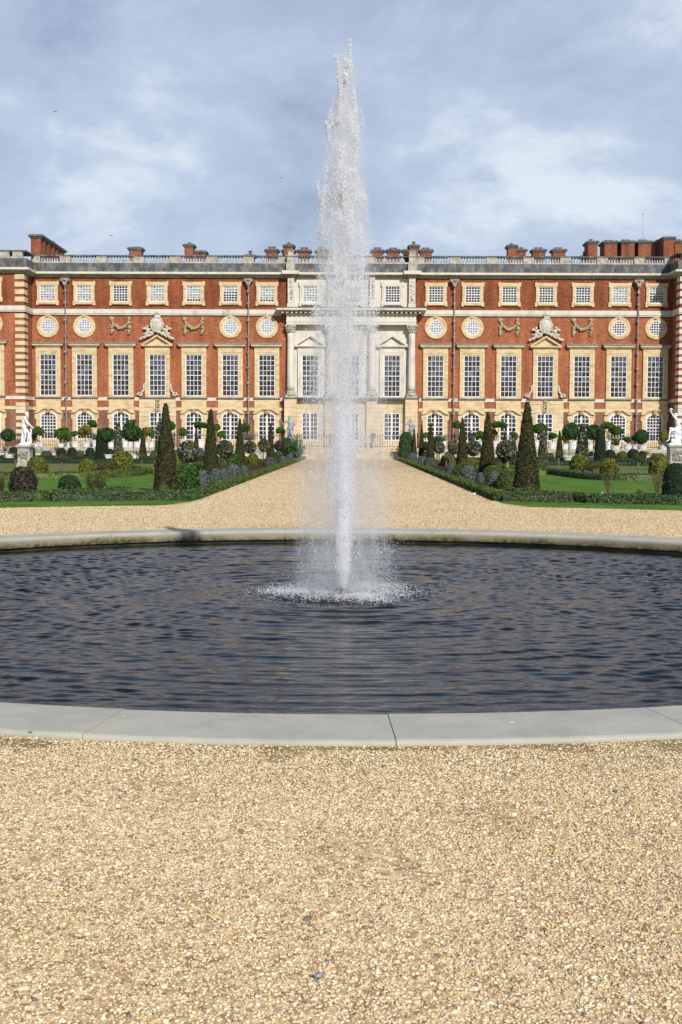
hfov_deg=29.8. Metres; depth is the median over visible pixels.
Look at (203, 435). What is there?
iron railing
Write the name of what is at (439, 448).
ball tree
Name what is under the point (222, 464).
shrub
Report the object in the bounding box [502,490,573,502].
box hedge
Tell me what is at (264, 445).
ball tree
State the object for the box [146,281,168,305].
window
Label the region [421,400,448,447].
window
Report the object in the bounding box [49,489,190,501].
box hedge
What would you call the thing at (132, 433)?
ball tree
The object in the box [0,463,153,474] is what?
dry lawn
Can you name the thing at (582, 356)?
window
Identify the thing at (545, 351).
window
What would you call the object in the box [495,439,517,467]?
ball tree
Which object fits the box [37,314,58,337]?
round window
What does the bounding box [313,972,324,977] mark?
pebble
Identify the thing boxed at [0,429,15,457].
ball tree
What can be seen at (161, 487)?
shrub
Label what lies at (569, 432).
ball tree
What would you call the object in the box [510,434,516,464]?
holly pyramid
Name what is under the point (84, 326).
round window
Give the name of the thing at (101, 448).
yew column
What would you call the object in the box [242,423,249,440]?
potted tree
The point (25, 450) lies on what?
marble statue
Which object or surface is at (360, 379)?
window
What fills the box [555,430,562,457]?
yew obelisk
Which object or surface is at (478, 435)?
potted tree
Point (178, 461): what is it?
shrub
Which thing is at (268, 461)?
shrub
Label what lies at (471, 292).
window
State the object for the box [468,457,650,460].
box hedge
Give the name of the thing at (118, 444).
holly pyramid
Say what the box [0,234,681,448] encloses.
palace
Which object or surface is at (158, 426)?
holly pyramid
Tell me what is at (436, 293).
window
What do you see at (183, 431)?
potted tree
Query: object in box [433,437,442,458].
ball tree
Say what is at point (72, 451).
shrub
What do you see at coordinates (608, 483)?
bare shrub
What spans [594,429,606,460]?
yew column
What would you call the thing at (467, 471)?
shrub
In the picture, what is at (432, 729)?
pond basin
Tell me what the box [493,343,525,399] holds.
window
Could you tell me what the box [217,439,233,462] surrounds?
ball tree
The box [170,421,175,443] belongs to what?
potted tree
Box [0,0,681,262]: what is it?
sky
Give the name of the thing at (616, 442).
potted tree
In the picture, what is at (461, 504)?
loose gravel
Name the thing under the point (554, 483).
lawn
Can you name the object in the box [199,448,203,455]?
shrub
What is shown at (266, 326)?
round window
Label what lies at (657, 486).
bare shrub
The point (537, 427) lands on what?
potted tree
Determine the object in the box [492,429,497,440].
potted tree
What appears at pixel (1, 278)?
window
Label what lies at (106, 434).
ball tree
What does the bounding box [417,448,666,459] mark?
terrace wall
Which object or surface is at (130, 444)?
potted tree
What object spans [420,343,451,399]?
window
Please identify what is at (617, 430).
potted tree
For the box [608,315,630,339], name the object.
round window
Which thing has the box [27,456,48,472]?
shrub
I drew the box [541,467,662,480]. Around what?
box hedge
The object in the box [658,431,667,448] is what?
potted tree
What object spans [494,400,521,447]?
window
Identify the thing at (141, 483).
lawn
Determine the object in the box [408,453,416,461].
shrub
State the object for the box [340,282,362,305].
window
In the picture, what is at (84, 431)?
potted tree
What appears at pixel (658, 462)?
shrub
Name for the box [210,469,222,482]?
shrub
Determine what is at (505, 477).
shrub
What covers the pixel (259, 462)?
shrub
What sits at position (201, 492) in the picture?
box hedge
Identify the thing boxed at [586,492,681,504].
box hedge
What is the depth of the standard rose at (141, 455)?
68.85 m
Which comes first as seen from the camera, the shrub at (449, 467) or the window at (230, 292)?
the shrub at (449, 467)
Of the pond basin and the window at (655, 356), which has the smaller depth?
the pond basin
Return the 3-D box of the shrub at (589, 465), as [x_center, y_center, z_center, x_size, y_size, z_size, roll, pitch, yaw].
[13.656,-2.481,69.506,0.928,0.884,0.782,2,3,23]
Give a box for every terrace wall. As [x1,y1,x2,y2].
[0,447,275,458]
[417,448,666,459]
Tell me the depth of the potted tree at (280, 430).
118.98 m
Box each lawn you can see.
[0,459,296,507]
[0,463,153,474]
[405,461,681,510]
[547,466,648,476]
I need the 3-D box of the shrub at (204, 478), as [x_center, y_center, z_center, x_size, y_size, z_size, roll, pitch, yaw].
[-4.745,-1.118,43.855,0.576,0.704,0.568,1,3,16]
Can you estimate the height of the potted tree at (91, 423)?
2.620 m
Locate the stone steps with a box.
[301,448,398,458]
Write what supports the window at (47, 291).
in the palace
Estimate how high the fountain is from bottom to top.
6.937 m
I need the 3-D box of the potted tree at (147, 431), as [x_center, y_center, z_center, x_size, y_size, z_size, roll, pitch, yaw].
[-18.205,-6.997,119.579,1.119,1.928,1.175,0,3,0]
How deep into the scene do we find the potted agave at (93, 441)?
119.01 m
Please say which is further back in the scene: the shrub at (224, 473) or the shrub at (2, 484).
the shrub at (224, 473)
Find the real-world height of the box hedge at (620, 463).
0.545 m
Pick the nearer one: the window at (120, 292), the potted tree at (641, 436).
the potted tree at (641, 436)
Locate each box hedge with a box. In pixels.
[0,455,222,458]
[0,457,202,463]
[0,466,153,478]
[0,491,37,501]
[31,485,131,499]
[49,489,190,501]
[151,456,247,473]
[188,456,305,499]
[396,457,506,500]
[455,457,547,475]
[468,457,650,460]
[495,460,649,465]
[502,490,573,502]
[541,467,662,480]
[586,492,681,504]
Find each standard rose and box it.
[12,453,18,467]
[58,454,67,470]
[138,454,146,466]
[555,450,563,467]
[635,453,643,473]
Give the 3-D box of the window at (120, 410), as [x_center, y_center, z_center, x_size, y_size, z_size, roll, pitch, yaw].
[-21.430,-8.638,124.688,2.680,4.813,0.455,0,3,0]
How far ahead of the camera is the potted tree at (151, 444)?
119.94 m
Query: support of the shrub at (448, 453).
on the lawn at (554, 483)
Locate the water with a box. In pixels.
[0,542,681,714]
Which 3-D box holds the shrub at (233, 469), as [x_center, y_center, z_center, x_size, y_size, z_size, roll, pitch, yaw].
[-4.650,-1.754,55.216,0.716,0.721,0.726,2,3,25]
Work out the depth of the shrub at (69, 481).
37.90 m
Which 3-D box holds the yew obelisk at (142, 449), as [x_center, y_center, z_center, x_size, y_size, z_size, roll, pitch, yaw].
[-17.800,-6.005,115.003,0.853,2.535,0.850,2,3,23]
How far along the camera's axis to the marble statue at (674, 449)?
75.45 m
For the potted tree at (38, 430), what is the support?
on the terrace
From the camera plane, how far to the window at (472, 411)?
124.45 m
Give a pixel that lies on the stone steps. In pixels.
(366, 454)
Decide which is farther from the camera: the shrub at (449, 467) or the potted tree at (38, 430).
the potted tree at (38, 430)
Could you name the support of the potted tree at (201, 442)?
on the terrace
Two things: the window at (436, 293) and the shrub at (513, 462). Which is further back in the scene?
the window at (436, 293)
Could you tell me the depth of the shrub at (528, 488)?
37.39 m
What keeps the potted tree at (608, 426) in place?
on the terrace
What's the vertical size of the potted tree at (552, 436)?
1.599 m
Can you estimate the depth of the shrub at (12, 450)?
117.09 m
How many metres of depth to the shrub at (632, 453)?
116.59 m
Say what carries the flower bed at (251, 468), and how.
on the lawn at (141, 483)
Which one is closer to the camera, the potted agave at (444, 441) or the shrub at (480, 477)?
the shrub at (480, 477)
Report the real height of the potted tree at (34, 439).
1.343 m
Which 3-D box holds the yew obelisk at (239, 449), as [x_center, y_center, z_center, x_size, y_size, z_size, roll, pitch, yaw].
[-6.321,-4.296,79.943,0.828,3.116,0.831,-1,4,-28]
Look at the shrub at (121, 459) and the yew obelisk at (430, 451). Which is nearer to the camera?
the shrub at (121, 459)
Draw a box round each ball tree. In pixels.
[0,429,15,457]
[97,427,114,458]
[121,425,143,458]
[176,439,199,462]
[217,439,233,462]
[244,440,256,453]
[258,438,269,460]
[274,440,285,450]
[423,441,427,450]
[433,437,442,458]
[433,441,445,461]
[447,439,457,463]
[465,440,481,466]
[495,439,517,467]
[561,425,578,460]
[586,424,601,460]
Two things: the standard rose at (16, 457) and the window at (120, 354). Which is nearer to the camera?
the standard rose at (16, 457)
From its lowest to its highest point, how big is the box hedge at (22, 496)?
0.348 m
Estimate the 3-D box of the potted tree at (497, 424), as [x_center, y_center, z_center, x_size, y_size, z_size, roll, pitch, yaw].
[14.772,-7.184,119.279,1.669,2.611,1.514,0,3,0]
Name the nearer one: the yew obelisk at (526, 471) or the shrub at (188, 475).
the yew obelisk at (526, 471)
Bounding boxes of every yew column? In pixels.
[95,429,108,458]
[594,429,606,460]
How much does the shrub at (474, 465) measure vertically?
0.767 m
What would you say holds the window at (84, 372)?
in the palace
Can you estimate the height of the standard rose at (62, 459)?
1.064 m
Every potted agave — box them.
[85,433,96,446]
[243,432,257,443]
[434,431,450,445]
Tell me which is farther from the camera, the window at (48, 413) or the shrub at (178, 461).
the window at (48, 413)
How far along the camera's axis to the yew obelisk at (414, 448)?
115.65 m
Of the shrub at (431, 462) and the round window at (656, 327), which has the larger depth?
the round window at (656, 327)
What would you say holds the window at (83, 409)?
in the palace
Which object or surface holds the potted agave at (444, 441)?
on the terrace
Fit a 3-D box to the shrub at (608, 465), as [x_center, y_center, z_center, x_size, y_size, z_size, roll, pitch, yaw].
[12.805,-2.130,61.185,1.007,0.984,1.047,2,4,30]
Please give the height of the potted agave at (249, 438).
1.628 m
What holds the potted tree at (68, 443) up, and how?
on the terrace
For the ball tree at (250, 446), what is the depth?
85.69 m
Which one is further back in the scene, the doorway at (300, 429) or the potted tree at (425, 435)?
the doorway at (300, 429)
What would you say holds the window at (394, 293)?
in the palace
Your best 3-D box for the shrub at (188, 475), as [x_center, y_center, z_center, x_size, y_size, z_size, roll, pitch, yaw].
[-5.078,-1.142,42.381,0.875,0.967,0.859,-2,4,-32]
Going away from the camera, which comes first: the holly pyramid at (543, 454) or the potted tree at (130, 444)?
the holly pyramid at (543, 454)
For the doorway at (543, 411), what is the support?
in the palace
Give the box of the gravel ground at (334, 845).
[0,459,681,1023]
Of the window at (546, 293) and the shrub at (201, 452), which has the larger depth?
the window at (546, 293)
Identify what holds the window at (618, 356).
in the palace
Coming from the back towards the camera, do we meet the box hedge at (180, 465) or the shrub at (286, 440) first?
the shrub at (286, 440)
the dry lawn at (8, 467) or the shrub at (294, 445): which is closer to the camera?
the dry lawn at (8, 467)
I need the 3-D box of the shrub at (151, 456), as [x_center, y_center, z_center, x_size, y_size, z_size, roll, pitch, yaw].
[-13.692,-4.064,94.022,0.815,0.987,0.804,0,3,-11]
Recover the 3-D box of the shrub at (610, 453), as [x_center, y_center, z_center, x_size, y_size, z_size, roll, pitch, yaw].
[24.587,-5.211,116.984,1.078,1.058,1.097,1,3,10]
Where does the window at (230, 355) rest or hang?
in the palace
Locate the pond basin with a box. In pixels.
[0,528,681,746]
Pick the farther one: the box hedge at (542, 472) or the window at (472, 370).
the window at (472, 370)
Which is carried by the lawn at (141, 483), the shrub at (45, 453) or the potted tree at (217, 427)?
the shrub at (45, 453)
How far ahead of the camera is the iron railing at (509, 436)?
120.93 m
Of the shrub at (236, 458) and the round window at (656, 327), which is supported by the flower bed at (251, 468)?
the shrub at (236, 458)
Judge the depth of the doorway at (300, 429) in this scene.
124.64 m
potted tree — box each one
[32,426,44,446]
[32,433,43,446]
[53,427,69,446]
[62,436,70,446]
[70,431,79,446]
[78,425,91,446]
[87,419,96,446]
[122,419,136,446]
[123,425,134,446]
[134,440,140,446]
[142,427,151,446]
[149,429,154,446]
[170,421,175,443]
[178,427,188,442]
[193,421,207,446]
[214,424,220,441]
[216,431,224,444]
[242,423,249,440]
[276,427,285,440]
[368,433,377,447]
[423,432,427,441]
[452,421,460,441]
[474,431,482,444]
[491,421,507,448]
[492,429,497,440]
[511,431,517,444]
[533,422,547,448]
[547,432,557,448]
[561,436,567,448]
[564,422,578,448]
[600,422,614,448]
[609,426,623,448]
[611,438,619,448]
[623,436,631,448]
[631,435,638,448]
[634,429,648,448]
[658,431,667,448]
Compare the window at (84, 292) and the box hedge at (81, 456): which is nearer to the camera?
the box hedge at (81, 456)
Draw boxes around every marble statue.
[15,412,34,466]
[664,408,681,463]
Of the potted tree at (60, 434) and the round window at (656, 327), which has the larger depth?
the round window at (656, 327)
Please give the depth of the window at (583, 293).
123.70 m
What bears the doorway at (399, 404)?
in the palace
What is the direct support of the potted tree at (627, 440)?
on the terrace
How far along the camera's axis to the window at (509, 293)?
123.77 m
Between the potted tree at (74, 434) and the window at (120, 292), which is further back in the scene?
the window at (120, 292)
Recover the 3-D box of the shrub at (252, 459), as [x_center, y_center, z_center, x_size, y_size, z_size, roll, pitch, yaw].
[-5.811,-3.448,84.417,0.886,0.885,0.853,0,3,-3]
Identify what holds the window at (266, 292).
in the palace
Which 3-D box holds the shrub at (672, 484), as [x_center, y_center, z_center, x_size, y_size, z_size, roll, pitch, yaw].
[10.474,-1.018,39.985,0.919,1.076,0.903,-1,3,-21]
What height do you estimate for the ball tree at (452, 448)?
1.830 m
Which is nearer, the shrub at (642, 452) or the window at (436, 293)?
the shrub at (642, 452)
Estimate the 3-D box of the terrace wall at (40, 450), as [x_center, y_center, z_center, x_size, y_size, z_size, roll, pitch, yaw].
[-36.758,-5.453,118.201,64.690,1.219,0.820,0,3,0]
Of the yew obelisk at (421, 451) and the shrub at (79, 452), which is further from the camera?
the shrub at (79, 452)
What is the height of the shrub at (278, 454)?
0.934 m
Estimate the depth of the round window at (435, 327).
124.03 m
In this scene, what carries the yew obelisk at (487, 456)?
on the flower bed at (441, 468)
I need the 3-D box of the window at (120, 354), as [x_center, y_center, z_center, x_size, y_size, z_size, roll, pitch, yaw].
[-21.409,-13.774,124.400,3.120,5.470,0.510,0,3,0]
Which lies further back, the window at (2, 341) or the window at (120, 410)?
the window at (120, 410)
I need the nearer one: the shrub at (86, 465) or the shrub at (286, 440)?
the shrub at (86, 465)
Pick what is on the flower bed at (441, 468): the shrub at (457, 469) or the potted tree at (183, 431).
the shrub at (457, 469)
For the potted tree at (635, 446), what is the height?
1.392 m
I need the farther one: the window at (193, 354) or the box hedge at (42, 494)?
the window at (193, 354)
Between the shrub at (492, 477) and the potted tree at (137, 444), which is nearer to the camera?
the shrub at (492, 477)
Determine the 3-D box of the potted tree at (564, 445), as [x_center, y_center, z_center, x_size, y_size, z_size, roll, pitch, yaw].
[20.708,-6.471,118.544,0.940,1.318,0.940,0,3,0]
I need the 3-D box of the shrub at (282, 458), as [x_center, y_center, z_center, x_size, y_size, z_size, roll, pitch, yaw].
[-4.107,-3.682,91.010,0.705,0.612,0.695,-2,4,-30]
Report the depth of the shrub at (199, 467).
62.57 m
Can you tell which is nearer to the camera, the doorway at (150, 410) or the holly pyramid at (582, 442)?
the holly pyramid at (582, 442)
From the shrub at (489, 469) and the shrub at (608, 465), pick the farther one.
the shrub at (608, 465)
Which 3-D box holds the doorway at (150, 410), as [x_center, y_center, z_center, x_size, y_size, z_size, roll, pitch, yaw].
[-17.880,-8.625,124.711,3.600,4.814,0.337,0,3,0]
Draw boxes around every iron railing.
[5,432,284,447]
[288,433,399,447]
[417,433,670,448]
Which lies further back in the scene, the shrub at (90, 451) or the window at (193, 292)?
the window at (193, 292)
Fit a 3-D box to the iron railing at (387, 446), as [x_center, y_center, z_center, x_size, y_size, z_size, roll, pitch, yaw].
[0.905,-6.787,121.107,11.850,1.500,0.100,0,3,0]
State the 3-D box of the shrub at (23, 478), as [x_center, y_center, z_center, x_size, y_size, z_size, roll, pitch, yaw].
[-9.517,-0.928,38.305,0.929,0.937,0.888,-1,3,-24]
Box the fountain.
[220,39,441,612]
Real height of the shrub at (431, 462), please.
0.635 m
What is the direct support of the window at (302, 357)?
in the palace
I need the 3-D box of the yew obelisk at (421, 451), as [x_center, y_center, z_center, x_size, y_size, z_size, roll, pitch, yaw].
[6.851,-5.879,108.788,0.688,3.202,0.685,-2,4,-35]
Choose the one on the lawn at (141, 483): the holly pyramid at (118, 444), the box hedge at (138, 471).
the box hedge at (138, 471)
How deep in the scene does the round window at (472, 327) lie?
124.00 m
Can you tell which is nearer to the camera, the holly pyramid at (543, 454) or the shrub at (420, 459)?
the holly pyramid at (543, 454)
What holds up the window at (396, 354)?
in the palace
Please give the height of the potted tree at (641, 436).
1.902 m
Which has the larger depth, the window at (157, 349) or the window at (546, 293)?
the window at (157, 349)
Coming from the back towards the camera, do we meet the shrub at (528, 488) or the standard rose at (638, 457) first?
the standard rose at (638, 457)
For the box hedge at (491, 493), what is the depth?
46.88 m
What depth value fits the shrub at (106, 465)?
63.28 m
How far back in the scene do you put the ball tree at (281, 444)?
107.61 m
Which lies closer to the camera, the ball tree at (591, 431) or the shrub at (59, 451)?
the ball tree at (591, 431)
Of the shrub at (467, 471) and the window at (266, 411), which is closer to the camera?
the shrub at (467, 471)
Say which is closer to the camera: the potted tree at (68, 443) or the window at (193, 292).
the potted tree at (68, 443)
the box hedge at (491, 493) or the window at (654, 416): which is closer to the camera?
the box hedge at (491, 493)
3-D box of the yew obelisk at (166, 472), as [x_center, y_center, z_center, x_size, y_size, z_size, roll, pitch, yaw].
[-5.493,-1.983,40.206,0.895,2.886,0.892,2,3,23]
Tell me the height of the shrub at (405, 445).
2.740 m
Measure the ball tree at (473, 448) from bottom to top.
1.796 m
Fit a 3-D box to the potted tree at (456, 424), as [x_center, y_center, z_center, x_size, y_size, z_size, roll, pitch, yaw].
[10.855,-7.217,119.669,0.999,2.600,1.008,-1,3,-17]
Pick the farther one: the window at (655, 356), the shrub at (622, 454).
the window at (655, 356)
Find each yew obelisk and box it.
[139,431,146,454]
[152,403,179,490]
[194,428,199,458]
[202,409,218,475]
[235,418,245,464]
[266,423,274,457]
[411,428,416,456]
[418,424,424,456]
[426,423,434,457]
[456,418,467,465]
[477,412,495,473]
[513,401,540,488]
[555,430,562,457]
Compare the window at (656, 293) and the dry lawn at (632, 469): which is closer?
the dry lawn at (632, 469)
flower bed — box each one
[187,462,277,490]
[433,460,487,485]
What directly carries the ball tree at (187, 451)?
on the lawn at (141, 483)
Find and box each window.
[0,277,2,301]
[0,339,7,396]
[0,397,6,446]
[31,342,63,397]
[35,398,61,446]
[36,281,58,304]
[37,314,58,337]
[67,342,100,397]
[71,398,98,446]
[72,281,95,305]
[73,314,95,337]
[104,342,136,398]
[107,399,134,441]
[109,281,131,305]
[139,335,175,398]
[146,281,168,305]
[177,342,209,398]
[180,399,207,446]
[182,281,204,305]
[214,342,245,398]
[217,399,243,447]
[219,281,241,305]
[219,314,240,337]
[250,343,282,398]
[253,399,280,447]
[255,282,277,305]
[256,314,277,337]
[294,335,325,397]
[299,282,321,305]
[339,348,363,399]
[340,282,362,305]
[377,335,407,397]
[381,282,403,306]
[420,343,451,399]
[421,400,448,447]
[425,282,447,306]
[425,315,446,338]
[456,343,488,399]
[458,400,484,442]
[461,282,483,306]
[461,315,483,338]
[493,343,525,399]
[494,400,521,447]
[498,282,520,306]
[527,336,563,399]
[535,282,557,306]
[566,344,598,399]
[567,400,594,443]
[571,282,594,306]
[603,344,635,400]
[604,400,631,448]
[608,283,631,306]
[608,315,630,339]
[639,344,672,400]
[640,401,668,448]
[645,283,668,306]
[645,316,666,339]
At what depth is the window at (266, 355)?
124.42 m
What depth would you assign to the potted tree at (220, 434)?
119.06 m
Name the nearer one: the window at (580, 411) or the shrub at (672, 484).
the shrub at (672, 484)
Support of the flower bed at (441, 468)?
on the lawn at (554, 483)
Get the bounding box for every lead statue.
[278,415,295,443]
[404,418,416,442]
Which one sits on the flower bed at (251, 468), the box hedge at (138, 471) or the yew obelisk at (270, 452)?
the yew obelisk at (270, 452)
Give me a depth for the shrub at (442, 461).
85.51 m
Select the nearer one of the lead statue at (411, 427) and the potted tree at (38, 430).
the lead statue at (411, 427)
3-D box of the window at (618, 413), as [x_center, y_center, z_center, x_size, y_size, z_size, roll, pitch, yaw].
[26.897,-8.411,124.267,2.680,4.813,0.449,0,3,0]
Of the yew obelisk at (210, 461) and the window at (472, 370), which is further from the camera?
the window at (472, 370)
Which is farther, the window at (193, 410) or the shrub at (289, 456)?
the window at (193, 410)
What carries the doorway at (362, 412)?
in the palace
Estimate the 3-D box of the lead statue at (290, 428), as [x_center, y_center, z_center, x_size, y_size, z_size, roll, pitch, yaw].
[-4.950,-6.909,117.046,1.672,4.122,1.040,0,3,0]
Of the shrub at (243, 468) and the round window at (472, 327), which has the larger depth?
the round window at (472, 327)
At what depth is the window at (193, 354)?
124.48 m
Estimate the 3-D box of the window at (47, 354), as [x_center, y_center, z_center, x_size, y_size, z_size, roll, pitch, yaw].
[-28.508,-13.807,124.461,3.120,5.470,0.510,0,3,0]
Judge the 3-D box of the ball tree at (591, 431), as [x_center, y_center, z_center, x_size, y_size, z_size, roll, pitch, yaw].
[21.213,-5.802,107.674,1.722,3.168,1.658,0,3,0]
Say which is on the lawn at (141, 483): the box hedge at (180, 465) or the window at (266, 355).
the box hedge at (180, 465)
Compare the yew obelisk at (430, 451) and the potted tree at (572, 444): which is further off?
the potted tree at (572, 444)
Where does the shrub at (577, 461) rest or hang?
on the dry lawn at (632, 469)
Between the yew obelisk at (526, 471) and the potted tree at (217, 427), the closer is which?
the yew obelisk at (526, 471)
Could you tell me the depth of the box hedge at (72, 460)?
89.32 m
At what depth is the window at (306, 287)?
123.94 m
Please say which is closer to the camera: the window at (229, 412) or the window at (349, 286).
the window at (349, 286)
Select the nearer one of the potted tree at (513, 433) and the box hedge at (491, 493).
the box hedge at (491, 493)
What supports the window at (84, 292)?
in the palace
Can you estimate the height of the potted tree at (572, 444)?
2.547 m
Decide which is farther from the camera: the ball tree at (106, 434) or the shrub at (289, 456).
the ball tree at (106, 434)
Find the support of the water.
in the pond basin
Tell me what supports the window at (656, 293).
in the palace
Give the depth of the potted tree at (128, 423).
119.64 m
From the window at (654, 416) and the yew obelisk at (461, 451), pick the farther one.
the window at (654, 416)
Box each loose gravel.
[0,467,681,537]
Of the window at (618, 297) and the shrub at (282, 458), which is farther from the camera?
the window at (618, 297)
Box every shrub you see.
[0,471,6,490]
[7,466,38,491]
[8,447,17,454]
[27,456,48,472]
[41,451,52,455]
[56,448,66,455]
[57,475,81,488]
[67,447,76,455]
[76,450,84,455]
[78,458,96,471]
[82,470,109,489]
[85,447,94,455]
[96,460,116,470]
[111,450,133,469]
[149,450,153,458]
[158,485,169,489]
[174,450,181,464]
[177,463,200,489]
[193,461,202,470]
[198,469,209,485]
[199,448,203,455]
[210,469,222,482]
[219,462,226,469]
[220,468,228,479]
[223,453,243,467]
[227,463,240,477]
[240,465,247,473]
[247,453,258,465]
[257,459,262,465]
[262,457,276,465]
[275,451,283,461]
[278,456,286,462]
[281,437,291,457]
[286,433,305,458]
[287,454,293,459]
[397,431,411,458]
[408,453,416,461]
[416,456,425,463]
[423,457,437,466]
[440,454,451,465]
[445,451,454,461]
[445,463,454,473]
[451,464,462,475]
[460,465,475,478]
[462,458,478,469]
[476,472,484,481]
[483,465,502,481]
[487,471,497,487]
[496,468,514,489]
[511,453,516,464]
[523,486,533,490]
[569,454,589,471]
[585,459,599,471]
[599,457,619,473]
[602,472,613,492]
[606,449,615,457]
[617,451,627,457]
[628,449,638,457]
[639,451,645,457]
[648,453,669,473]
[648,470,664,494]
[661,463,681,495]
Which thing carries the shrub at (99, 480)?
on the lawn at (141, 483)
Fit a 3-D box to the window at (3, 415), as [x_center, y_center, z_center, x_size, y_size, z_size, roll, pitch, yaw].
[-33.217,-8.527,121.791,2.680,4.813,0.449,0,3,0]
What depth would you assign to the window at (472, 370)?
124.24 m
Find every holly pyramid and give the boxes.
[112,423,123,457]
[153,421,160,466]
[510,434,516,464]
[537,428,548,467]
[575,423,589,461]
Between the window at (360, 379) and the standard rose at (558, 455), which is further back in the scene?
the window at (360, 379)
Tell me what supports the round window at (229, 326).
in the palace
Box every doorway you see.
[139,399,175,446]
[297,399,324,447]
[336,399,365,447]
[377,400,404,447]
[526,400,563,448]
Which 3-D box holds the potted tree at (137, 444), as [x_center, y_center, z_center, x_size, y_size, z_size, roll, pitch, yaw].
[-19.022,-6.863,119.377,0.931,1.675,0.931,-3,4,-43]
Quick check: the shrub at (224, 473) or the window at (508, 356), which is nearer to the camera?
the shrub at (224, 473)

